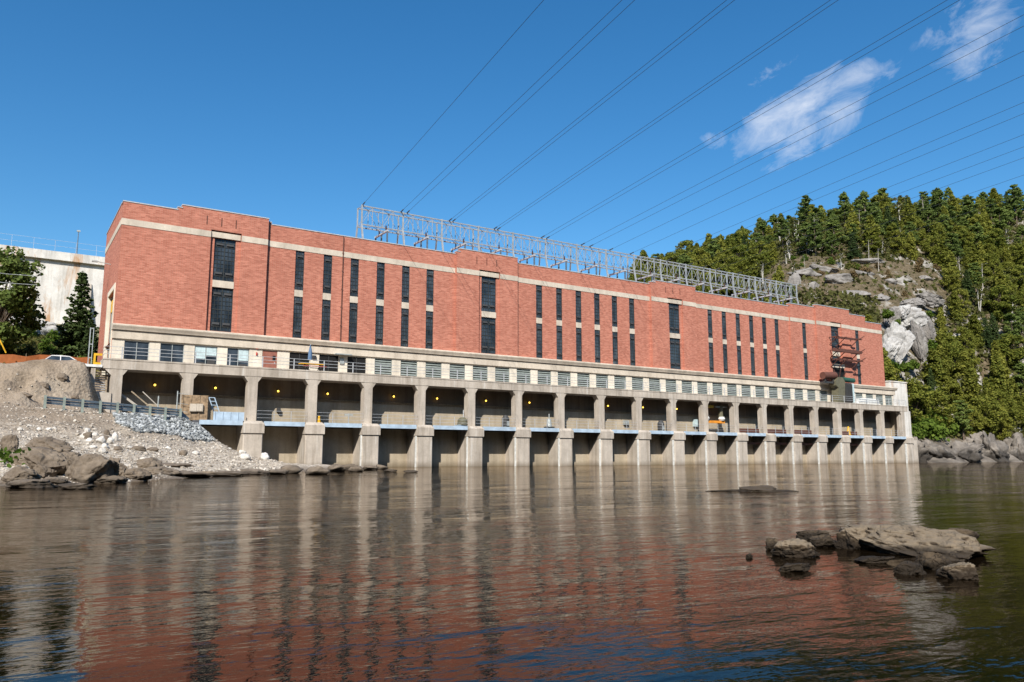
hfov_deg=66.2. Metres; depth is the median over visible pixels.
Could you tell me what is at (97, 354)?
yellow gate frame
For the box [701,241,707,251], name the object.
cedar tree
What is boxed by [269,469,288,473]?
boulder
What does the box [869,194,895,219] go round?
broadleaf tree
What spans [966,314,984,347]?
cedar tree
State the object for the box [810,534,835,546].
river rock
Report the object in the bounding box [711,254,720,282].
cedar tree
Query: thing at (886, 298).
slope outcrop
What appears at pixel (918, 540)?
river rock
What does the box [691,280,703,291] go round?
busbar frame
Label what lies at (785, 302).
cedar tree
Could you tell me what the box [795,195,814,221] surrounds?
pine tree
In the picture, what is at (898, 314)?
rock face
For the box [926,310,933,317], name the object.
shrub
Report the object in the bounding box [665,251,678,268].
broadleaf tree
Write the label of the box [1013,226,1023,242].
pine tree
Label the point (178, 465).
boulder
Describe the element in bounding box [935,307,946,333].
cedar tree
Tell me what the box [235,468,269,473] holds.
boulder
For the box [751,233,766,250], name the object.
pine tree
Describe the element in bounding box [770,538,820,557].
river rock
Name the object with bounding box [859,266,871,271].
shrub
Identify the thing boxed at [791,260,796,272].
birch tree
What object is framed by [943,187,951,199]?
pine tree
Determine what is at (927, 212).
pine tree
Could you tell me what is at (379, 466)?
boulder
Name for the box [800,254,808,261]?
shrub
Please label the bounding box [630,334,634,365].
window
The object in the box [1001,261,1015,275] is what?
broadleaf tree
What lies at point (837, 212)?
broadleaf tree
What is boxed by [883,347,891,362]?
cedar tree
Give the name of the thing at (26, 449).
boulder
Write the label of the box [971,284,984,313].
birch tree
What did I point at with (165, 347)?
office window
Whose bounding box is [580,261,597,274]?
busbar frame
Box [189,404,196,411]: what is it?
notice board
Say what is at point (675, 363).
window
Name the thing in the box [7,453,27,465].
boulder
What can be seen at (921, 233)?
broadleaf tree
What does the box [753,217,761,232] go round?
cedar tree
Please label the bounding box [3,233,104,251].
crest fence
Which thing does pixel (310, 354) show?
patio umbrella
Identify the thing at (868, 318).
cedar tree
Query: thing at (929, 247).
broadleaf tree
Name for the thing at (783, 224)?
pine tree
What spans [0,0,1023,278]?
sky
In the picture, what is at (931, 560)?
river rock
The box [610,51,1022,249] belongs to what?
power line
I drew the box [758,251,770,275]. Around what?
broadleaf tree
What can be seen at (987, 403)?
broadleaf tree
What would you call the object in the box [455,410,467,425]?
walkway motor
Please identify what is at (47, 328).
grey mound
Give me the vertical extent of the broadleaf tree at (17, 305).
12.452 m
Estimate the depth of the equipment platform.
130.89 m
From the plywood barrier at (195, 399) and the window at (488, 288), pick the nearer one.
the plywood barrier at (195, 399)
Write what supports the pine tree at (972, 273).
on the hillside
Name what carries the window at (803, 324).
in the power station
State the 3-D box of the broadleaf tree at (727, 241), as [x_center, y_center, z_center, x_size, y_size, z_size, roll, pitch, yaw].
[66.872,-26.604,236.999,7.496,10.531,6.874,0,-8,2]
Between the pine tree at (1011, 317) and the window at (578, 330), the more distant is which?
the pine tree at (1011, 317)
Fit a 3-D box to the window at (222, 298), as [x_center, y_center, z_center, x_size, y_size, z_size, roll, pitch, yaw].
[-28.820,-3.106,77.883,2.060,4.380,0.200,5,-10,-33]
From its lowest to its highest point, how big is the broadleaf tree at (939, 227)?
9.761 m
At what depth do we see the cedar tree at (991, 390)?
166.91 m
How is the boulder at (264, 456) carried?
on the ground at (30, 372)
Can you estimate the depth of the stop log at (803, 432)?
120.27 m
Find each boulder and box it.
[1,466,41,481]
[5,479,58,487]
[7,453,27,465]
[12,446,55,453]
[23,392,32,399]
[24,448,67,475]
[25,436,73,452]
[33,464,56,477]
[40,381,49,390]
[41,477,68,483]
[57,373,68,381]
[57,483,96,488]
[61,451,80,459]
[65,455,119,482]
[82,453,107,458]
[93,475,127,482]
[118,463,127,476]
[123,467,151,480]
[131,446,146,450]
[136,457,162,468]
[145,466,181,475]
[162,463,194,467]
[174,470,214,477]
[198,471,246,475]
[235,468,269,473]
[239,453,250,459]
[260,452,268,459]
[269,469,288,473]
[281,465,302,473]
[305,466,329,473]
[327,464,345,471]
[342,464,357,469]
[348,466,362,471]
[363,465,377,469]
[376,464,387,468]
[384,469,396,471]
[403,470,417,472]
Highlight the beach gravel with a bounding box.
[0,374,282,482]
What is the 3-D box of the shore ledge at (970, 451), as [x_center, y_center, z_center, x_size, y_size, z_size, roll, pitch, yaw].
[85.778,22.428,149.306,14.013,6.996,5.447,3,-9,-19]
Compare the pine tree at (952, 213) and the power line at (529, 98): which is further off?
the pine tree at (952, 213)
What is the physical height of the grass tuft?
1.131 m
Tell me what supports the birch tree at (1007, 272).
on the hillside
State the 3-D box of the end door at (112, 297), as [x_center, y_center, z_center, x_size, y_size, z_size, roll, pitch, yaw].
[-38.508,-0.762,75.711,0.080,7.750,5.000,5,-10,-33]
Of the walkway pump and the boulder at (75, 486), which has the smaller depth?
the boulder at (75, 486)
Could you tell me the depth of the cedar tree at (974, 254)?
232.60 m
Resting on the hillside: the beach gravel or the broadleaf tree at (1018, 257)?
the broadleaf tree at (1018, 257)
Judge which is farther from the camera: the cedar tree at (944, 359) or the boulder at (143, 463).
the cedar tree at (944, 359)
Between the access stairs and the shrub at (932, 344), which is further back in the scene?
the shrub at (932, 344)
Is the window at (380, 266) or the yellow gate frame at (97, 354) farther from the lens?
the window at (380, 266)
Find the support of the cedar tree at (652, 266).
on the hillside
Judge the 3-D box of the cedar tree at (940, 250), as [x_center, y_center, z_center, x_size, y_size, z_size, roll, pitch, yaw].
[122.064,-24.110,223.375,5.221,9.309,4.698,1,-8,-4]
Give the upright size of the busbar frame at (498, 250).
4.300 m
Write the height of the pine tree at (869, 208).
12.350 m
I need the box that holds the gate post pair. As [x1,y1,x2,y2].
[87,327,93,363]
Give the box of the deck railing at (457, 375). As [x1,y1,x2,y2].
[102,346,905,405]
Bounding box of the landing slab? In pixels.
[85,364,101,369]
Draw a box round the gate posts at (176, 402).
[157,391,188,414]
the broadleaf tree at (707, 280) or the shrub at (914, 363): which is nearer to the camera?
the shrub at (914, 363)
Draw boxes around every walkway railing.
[257,410,306,420]
[317,412,362,422]
[374,414,417,423]
[436,416,454,425]
[476,417,515,426]
[573,420,597,428]
[605,421,635,427]
[643,422,671,430]
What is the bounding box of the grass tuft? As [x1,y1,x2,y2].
[0,446,30,467]
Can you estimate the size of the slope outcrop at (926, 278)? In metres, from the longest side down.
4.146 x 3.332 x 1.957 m
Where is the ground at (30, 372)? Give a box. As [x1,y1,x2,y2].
[0,324,363,485]
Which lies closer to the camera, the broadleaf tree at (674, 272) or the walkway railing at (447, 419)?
the walkway railing at (447, 419)
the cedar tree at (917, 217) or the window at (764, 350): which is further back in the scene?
the cedar tree at (917, 217)
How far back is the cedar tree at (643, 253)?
227.46 m
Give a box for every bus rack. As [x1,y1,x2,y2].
[829,332,864,347]
[830,346,864,359]
[830,354,865,368]
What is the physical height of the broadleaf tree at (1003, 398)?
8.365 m
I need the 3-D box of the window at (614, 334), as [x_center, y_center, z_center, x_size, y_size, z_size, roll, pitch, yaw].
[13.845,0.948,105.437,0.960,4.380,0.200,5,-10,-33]
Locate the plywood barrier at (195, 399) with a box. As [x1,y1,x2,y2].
[181,395,208,419]
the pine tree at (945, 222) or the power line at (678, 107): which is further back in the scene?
the pine tree at (945, 222)
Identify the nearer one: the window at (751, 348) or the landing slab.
the landing slab
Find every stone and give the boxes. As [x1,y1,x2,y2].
[0,434,18,451]
[83,432,91,438]
[96,436,105,443]
[98,447,105,452]
[107,437,113,443]
[109,456,120,462]
[112,432,117,440]
[114,446,122,450]
[146,447,158,451]
[179,450,187,455]
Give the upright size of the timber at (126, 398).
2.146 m
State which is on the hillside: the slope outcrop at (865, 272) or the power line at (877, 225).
the slope outcrop at (865, 272)
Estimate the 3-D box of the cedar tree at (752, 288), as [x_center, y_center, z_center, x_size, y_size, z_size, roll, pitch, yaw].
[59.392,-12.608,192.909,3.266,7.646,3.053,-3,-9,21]
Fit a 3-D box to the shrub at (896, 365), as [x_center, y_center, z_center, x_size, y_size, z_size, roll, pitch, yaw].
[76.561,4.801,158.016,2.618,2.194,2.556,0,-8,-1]
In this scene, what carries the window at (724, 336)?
in the power station
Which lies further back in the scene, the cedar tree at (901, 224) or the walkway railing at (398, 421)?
the cedar tree at (901, 224)
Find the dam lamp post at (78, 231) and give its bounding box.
[76,230,79,253]
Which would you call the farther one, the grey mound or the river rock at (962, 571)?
the grey mound
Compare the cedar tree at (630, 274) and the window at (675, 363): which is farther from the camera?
the cedar tree at (630, 274)
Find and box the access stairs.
[94,372,106,391]
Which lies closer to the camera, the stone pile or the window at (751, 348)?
the stone pile
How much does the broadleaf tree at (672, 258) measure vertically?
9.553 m
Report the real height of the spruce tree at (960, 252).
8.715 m
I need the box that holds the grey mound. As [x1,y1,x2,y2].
[9,316,65,335]
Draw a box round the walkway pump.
[544,414,553,427]
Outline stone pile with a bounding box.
[112,412,214,441]
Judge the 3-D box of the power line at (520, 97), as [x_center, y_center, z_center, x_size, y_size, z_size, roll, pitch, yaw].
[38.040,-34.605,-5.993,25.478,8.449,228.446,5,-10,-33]
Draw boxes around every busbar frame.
[374,226,388,241]
[414,232,428,248]
[451,239,465,252]
[490,245,501,253]
[519,250,535,264]
[550,256,566,269]
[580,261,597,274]
[609,266,625,279]
[637,271,652,282]
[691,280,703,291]
[709,283,727,295]
[731,288,749,298]
[753,291,771,302]
[773,295,791,304]
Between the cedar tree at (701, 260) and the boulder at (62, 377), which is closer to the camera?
the boulder at (62, 377)
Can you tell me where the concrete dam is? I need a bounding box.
[0,244,104,328]
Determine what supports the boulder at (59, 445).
on the ground at (30, 372)
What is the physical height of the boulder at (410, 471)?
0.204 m
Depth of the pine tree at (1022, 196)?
281.36 m
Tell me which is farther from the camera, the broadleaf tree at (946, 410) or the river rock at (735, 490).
the broadleaf tree at (946, 410)
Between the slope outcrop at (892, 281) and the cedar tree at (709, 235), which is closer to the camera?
the slope outcrop at (892, 281)
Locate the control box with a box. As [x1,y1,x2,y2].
[692,419,698,426]
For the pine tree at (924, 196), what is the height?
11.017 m
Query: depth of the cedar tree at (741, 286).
183.31 m
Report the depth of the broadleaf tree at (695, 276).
209.38 m
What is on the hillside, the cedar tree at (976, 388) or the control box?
the cedar tree at (976, 388)
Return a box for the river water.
[0,462,1023,681]
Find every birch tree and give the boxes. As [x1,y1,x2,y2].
[750,229,762,241]
[755,259,768,282]
[773,216,782,237]
[782,233,795,258]
[782,248,788,263]
[790,218,802,232]
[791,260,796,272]
[798,220,811,236]
[837,251,843,269]
[878,239,884,249]
[890,195,907,210]
[891,201,906,219]
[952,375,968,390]
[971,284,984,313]
[1003,227,1012,248]
[1003,267,1015,282]
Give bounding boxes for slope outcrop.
[786,267,821,276]
[787,273,801,286]
[808,281,819,288]
[809,264,838,272]
[824,273,855,283]
[842,290,871,296]
[851,258,885,263]
[855,270,874,274]
[874,294,890,301]
[884,278,901,284]
[919,275,933,280]
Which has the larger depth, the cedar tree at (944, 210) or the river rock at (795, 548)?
the cedar tree at (944, 210)
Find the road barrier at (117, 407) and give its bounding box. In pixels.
[43,395,189,419]
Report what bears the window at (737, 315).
in the power station
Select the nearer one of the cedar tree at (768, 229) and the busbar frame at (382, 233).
the busbar frame at (382, 233)
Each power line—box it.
[362,0,543,204]
[400,0,621,211]
[407,0,634,212]
[448,1,724,220]
[452,1,732,221]
[494,0,829,228]
[496,0,837,229]
[540,0,946,237]
[546,0,958,238]
[581,15,1022,244]
[589,26,1022,246]
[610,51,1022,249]
[630,75,1023,253]
[654,102,1023,258]
[666,114,1021,260]
[688,135,1021,264]
[703,147,1021,267]
[715,158,1021,269]
[737,175,1022,273]
[763,194,1023,278]
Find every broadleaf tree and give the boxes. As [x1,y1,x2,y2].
[0,246,47,352]
[626,274,642,281]
[630,262,649,281]
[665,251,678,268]
[665,253,695,273]
[668,267,678,282]
[675,240,693,251]
[688,264,700,280]
[694,247,705,268]
[701,273,719,293]
[705,284,720,293]
[714,253,736,283]
[718,273,735,295]
[721,248,732,255]
[725,237,739,247]
[727,244,748,264]
[733,257,747,280]
[736,229,753,250]
[750,291,777,303]
[755,240,774,265]
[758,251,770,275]
[825,208,841,221]
[861,235,883,255]
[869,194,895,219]
[884,222,899,242]
[884,361,902,381]
[888,230,910,256]
[904,377,935,423]
[908,219,926,246]
[921,235,939,259]
[922,389,957,427]
[926,221,949,245]
[934,375,960,403]
[937,266,960,291]
[942,341,973,379]
[943,332,960,362]
[950,289,971,316]
[951,227,973,253]
[952,225,975,237]
[955,326,979,354]
[958,404,987,433]
[964,348,980,371]
[965,213,987,242]
[969,395,1007,435]
[977,253,1004,280]
[981,284,1018,320]
[983,228,1008,253]
[983,243,1002,260]
[989,274,1018,298]
[991,405,1013,440]
[994,389,1020,422]
[997,333,1023,370]
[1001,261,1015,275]
[1008,264,1023,294]
[1009,243,1023,264]
[1013,289,1023,304]
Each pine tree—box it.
[651,253,659,271]
[674,253,695,284]
[704,240,722,268]
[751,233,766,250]
[754,220,766,242]
[764,235,772,243]
[766,214,777,236]
[772,218,791,250]
[775,283,796,303]
[793,221,817,254]
[794,224,801,241]
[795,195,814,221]
[802,222,826,255]
[807,213,821,226]
[810,207,825,226]
[821,216,848,247]
[824,209,839,225]
[824,234,840,254]
[836,191,849,223]
[846,224,861,240]
[852,198,863,212]
[855,190,870,217]
[859,203,881,228]
[864,201,885,225]
[870,205,887,234]
[877,188,893,207]
[903,221,920,246]
[915,191,932,213]
[918,208,927,221]
[921,201,930,209]
[921,206,937,232]
[927,187,941,213]
[933,189,947,213]
[935,214,953,243]
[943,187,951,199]
[944,233,964,255]
[947,205,958,222]
[953,400,973,440]
[955,218,971,232]
[956,196,980,222]
[968,262,987,291]
[970,222,988,249]
[975,191,987,200]
[984,198,1000,222]
[991,207,1012,233]
[996,313,1023,347]
[1001,184,1023,224]
[1002,205,1015,224]
[1011,189,1023,211]
[1012,361,1023,388]
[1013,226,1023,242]
[1015,307,1023,335]
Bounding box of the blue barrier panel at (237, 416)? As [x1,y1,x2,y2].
[213,411,243,420]
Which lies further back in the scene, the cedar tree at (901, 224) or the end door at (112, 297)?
the cedar tree at (901, 224)
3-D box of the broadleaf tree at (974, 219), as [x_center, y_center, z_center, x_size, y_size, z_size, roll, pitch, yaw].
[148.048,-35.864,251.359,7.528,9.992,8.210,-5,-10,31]
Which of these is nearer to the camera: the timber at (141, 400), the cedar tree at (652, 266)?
the timber at (141, 400)
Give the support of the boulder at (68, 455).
on the ground at (30, 372)
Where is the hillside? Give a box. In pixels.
[704,211,1023,462]
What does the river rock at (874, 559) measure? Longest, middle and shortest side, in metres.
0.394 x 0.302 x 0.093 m
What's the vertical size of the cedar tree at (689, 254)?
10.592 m
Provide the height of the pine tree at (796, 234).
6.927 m
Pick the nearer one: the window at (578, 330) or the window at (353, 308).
the window at (353, 308)
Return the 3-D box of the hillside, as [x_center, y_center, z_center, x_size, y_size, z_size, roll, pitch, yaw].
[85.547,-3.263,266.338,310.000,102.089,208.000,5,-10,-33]
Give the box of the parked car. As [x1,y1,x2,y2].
[46,355,88,369]
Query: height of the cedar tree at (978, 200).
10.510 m
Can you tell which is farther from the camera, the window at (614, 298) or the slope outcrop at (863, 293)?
the slope outcrop at (863, 293)
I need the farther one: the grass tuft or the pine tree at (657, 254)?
the pine tree at (657, 254)
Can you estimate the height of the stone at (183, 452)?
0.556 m
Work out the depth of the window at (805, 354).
126.88 m
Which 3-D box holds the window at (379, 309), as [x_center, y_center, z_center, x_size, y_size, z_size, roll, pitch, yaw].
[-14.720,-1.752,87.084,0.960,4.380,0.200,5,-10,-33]
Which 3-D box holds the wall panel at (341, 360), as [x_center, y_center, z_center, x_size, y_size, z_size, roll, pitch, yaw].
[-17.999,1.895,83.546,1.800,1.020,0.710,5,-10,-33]
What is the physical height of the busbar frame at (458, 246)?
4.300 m
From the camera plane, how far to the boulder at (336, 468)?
57.06 m
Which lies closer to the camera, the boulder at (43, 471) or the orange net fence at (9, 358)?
the boulder at (43, 471)
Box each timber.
[121,394,147,414]
[131,391,159,414]
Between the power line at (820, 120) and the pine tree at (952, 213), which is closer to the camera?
the power line at (820, 120)
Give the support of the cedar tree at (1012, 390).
on the hillside
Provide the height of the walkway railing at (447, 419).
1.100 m
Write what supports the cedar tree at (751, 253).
on the hillside
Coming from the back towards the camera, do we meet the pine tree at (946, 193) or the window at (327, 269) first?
the pine tree at (946, 193)
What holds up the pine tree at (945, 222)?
on the hillside
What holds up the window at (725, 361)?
in the power station
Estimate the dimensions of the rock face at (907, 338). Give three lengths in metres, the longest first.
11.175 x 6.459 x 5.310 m
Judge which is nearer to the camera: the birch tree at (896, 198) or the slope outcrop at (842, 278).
the slope outcrop at (842, 278)
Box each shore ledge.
[912,436,929,462]
[919,439,955,460]
[951,440,983,461]
[962,431,1009,461]
[1003,432,1023,460]
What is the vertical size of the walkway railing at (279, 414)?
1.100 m
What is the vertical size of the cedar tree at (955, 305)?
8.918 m
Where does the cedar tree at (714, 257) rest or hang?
on the hillside
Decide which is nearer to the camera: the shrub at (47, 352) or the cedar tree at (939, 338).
the shrub at (47, 352)
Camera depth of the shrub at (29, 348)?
89.20 m
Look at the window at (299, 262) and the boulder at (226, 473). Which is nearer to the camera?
the boulder at (226, 473)
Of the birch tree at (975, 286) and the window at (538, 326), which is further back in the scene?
the birch tree at (975, 286)
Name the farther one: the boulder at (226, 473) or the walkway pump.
the walkway pump
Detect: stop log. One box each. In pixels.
[739,428,758,432]
[767,429,785,433]
[794,430,811,433]
[842,431,856,434]
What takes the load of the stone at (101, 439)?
on the ground at (30, 372)
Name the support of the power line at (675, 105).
attached to the roof gantry
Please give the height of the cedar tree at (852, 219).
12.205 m
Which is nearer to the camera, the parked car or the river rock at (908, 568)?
the river rock at (908, 568)
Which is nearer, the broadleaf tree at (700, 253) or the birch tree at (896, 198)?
the broadleaf tree at (700, 253)
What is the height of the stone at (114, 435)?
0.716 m
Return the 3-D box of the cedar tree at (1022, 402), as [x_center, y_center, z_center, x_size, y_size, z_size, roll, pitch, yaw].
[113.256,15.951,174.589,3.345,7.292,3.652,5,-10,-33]
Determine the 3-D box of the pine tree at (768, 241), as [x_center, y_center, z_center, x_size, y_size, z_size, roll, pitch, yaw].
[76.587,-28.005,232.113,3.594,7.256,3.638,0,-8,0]
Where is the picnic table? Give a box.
[299,363,323,370]
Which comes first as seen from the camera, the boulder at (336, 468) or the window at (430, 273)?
the boulder at (336, 468)
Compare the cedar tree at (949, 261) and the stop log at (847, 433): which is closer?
the stop log at (847, 433)
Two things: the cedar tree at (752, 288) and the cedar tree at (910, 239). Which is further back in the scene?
the cedar tree at (910, 239)
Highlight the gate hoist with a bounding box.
[708,405,726,422]
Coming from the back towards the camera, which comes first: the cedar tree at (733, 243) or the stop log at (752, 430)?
the cedar tree at (733, 243)
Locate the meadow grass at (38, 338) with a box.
[3,334,101,378]
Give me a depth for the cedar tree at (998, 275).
215.86 m
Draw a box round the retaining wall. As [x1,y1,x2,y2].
[885,381,911,436]
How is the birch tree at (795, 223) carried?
on the hillside
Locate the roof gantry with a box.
[355,205,798,303]
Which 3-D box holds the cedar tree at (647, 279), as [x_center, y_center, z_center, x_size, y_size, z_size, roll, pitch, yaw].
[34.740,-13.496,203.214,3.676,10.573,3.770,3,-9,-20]
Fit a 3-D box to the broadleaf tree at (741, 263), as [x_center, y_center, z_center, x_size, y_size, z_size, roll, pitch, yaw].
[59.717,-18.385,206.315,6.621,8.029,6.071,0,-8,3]
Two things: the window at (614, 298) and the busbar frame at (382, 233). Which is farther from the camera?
the window at (614, 298)
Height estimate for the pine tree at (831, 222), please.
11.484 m
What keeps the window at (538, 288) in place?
in the power station
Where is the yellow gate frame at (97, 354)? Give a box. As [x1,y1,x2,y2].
[93,353,101,364]
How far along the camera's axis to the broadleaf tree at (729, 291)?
194.82 m
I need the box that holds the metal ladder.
[209,397,219,411]
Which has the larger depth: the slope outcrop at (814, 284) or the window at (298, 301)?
the slope outcrop at (814, 284)
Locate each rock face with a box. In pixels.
[882,321,915,363]
[882,337,900,359]
[883,306,901,327]
[898,304,910,319]
[899,297,925,308]
[900,307,928,329]
[910,319,927,362]
[915,291,944,308]
[922,315,935,343]
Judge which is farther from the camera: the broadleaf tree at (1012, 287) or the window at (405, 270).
the broadleaf tree at (1012, 287)
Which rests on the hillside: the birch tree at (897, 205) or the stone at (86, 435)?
the birch tree at (897, 205)
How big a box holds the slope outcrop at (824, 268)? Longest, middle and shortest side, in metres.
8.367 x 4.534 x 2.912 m
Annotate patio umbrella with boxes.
[308,344,311,369]
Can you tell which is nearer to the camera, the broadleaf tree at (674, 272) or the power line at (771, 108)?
the power line at (771, 108)
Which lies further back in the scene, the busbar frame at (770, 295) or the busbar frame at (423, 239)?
the busbar frame at (770, 295)
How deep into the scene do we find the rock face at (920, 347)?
170.01 m
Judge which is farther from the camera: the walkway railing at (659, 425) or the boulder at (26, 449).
the walkway railing at (659, 425)
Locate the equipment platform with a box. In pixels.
[854,398,879,404]
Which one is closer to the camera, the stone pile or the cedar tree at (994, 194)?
the stone pile
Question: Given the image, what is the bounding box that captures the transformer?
[820,368,855,402]
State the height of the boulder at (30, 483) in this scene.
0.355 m
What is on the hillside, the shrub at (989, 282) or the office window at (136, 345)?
the shrub at (989, 282)
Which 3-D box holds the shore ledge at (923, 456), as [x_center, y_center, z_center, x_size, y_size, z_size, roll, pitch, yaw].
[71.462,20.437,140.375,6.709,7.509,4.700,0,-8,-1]
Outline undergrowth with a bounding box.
[688,213,1023,439]
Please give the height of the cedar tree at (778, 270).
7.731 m
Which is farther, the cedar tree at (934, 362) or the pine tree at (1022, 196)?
the pine tree at (1022, 196)
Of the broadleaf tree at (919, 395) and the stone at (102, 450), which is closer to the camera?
the stone at (102, 450)
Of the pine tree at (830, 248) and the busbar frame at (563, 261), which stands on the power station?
the busbar frame at (563, 261)
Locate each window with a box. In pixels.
[123,340,148,359]
[160,343,183,361]
[194,345,217,363]
[210,287,232,331]
[212,238,235,281]
[227,348,248,365]
[289,352,308,369]
[292,296,302,337]
[294,251,304,290]
[319,354,337,371]
[321,299,330,340]
[323,255,331,293]
[347,356,365,372]
[348,303,357,342]
[350,259,358,296]
[375,305,383,344]
[376,262,384,299]
[401,308,408,346]
[402,266,409,302]
[425,311,432,348]
[426,269,433,305]
[481,276,495,311]
[481,317,495,353]
[536,285,541,317]
[536,323,541,357]
[556,288,561,320]
[556,325,561,359]
[576,291,580,322]
[576,328,581,360]
[594,293,599,324]
[595,330,599,362]
[612,296,616,326]
[612,332,617,363]
[629,298,634,328]
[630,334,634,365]
[669,303,679,333]
[670,338,680,368]
[707,310,712,337]
[709,342,713,371]
[722,312,726,339]
[723,344,727,372]
[735,314,740,340]
[737,346,741,374]
[749,316,753,342]
[750,347,754,375]
[762,317,766,343]
[763,349,767,376]
[774,319,778,345]
[776,350,780,377]
[802,323,806,348]
[804,353,807,379]
[831,326,838,351]
[833,356,839,363]
[855,330,859,354]
[857,359,860,383]
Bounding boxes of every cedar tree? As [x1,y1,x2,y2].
[629,260,636,277]
[636,250,648,269]
[642,269,651,282]
[648,256,656,272]
[656,253,667,271]
[656,265,667,280]
[682,252,694,272]
[683,241,693,252]
[688,273,694,284]
[693,242,699,254]
[695,280,701,291]
[698,259,702,282]
[700,252,712,275]
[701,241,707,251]
[702,233,711,246]
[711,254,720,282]
[713,249,721,261]
[716,234,727,251]
[728,239,737,255]
[733,273,747,298]
[745,241,761,281]
[749,275,758,296]
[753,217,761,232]
[763,224,773,246]
[768,273,782,300]
[769,240,778,265]
[775,265,784,292]
[779,296,786,304]
[806,204,820,229]
[817,205,827,225]
[844,204,859,238]
[859,215,881,248]
[865,314,875,322]
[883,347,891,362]
[884,366,896,380]
[893,197,904,219]
[898,220,907,236]
[904,197,915,223]
[905,231,919,260]
[913,216,923,239]
[922,348,947,390]
[931,241,947,268]
[934,330,948,364]
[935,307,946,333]
[936,345,952,375]
[938,205,954,232]
[943,250,962,285]
[947,191,959,210]
[948,290,963,323]
[951,382,968,419]
[953,351,979,396]
[954,202,962,220]
[959,251,971,269]
[962,362,982,405]
[966,245,981,270]
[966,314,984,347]
[974,196,982,212]
[977,240,985,267]
[980,205,992,234]
[980,377,994,414]
[985,188,1003,213]
[987,383,1000,413]
[988,354,1007,392]
[989,340,1000,360]
[993,266,1009,287]
[998,353,1011,384]
[1001,245,1012,264]
[1006,378,1023,427]
[1020,397,1023,427]
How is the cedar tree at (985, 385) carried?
on the hillside
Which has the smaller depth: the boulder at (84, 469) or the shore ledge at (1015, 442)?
the boulder at (84, 469)
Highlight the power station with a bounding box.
[89,200,918,466]
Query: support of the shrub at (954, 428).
on the hillside
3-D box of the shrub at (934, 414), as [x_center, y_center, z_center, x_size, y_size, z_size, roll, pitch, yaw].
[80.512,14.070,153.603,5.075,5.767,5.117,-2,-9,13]
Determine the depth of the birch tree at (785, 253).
217.49 m
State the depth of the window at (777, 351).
123.52 m
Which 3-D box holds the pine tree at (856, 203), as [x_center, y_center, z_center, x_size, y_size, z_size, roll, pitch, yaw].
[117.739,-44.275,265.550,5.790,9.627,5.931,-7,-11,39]
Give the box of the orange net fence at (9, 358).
[0,353,89,363]
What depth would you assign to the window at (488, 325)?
94.61 m
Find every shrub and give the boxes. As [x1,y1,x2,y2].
[2,347,18,354]
[17,343,37,353]
[21,337,34,343]
[28,329,37,336]
[38,338,55,351]
[41,348,53,354]
[45,329,59,343]
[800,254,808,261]
[827,256,836,264]
[845,262,856,268]
[849,270,858,276]
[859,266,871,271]
[881,308,894,318]
[891,360,899,368]
[898,361,913,371]
[909,359,920,370]
[911,411,937,436]
[911,423,925,439]
[914,265,923,271]
[915,257,923,265]
[922,406,939,417]
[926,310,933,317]
[927,339,937,349]
[928,414,951,441]
[932,264,940,269]
[944,421,959,435]
[981,275,992,285]
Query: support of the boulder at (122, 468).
on the ground at (30, 372)
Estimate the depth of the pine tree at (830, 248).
221.69 m
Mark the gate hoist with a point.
(721, 418)
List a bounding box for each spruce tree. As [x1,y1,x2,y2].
[50,271,99,356]
[75,319,98,360]
[741,235,748,252]
[846,232,862,259]
[883,205,893,229]
[894,217,899,229]
[926,368,939,400]
[955,237,962,258]
[961,270,977,296]
[981,317,994,348]
[989,313,1000,339]
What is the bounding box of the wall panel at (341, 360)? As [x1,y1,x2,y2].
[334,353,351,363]
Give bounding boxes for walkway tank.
[502,415,508,426]
[657,420,664,430]
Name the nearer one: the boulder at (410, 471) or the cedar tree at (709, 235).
the boulder at (410, 471)
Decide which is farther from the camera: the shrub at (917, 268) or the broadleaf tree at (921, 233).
the broadleaf tree at (921, 233)
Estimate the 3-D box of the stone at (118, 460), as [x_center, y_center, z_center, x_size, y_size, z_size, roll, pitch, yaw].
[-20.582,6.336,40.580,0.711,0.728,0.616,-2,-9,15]
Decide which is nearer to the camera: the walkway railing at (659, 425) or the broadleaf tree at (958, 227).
the walkway railing at (659, 425)
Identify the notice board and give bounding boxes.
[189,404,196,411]
[196,404,202,411]
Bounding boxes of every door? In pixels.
[107,297,112,374]
[262,350,276,367]
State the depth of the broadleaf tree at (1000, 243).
242.19 m
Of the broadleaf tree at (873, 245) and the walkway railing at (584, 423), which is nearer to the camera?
the walkway railing at (584, 423)
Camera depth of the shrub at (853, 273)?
201.82 m
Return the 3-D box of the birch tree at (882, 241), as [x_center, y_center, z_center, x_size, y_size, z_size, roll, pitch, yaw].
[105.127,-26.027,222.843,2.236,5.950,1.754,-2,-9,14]
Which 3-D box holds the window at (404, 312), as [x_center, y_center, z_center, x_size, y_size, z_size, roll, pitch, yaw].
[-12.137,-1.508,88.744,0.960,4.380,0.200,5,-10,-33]
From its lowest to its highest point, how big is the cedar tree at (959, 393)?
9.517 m
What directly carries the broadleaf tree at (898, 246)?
on the hillside
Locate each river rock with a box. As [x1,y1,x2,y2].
[711,489,798,491]
[739,485,775,490]
[745,553,752,558]
[765,537,778,549]
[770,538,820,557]
[779,563,810,571]
[796,530,830,539]
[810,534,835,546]
[834,526,869,549]
[839,524,995,561]
[853,556,894,563]
[893,561,926,574]
[915,552,952,569]
[935,562,978,579]
[948,528,979,538]
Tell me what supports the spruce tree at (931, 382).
on the hillside
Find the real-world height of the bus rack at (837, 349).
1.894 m
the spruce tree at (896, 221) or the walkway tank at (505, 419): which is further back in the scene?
the spruce tree at (896, 221)

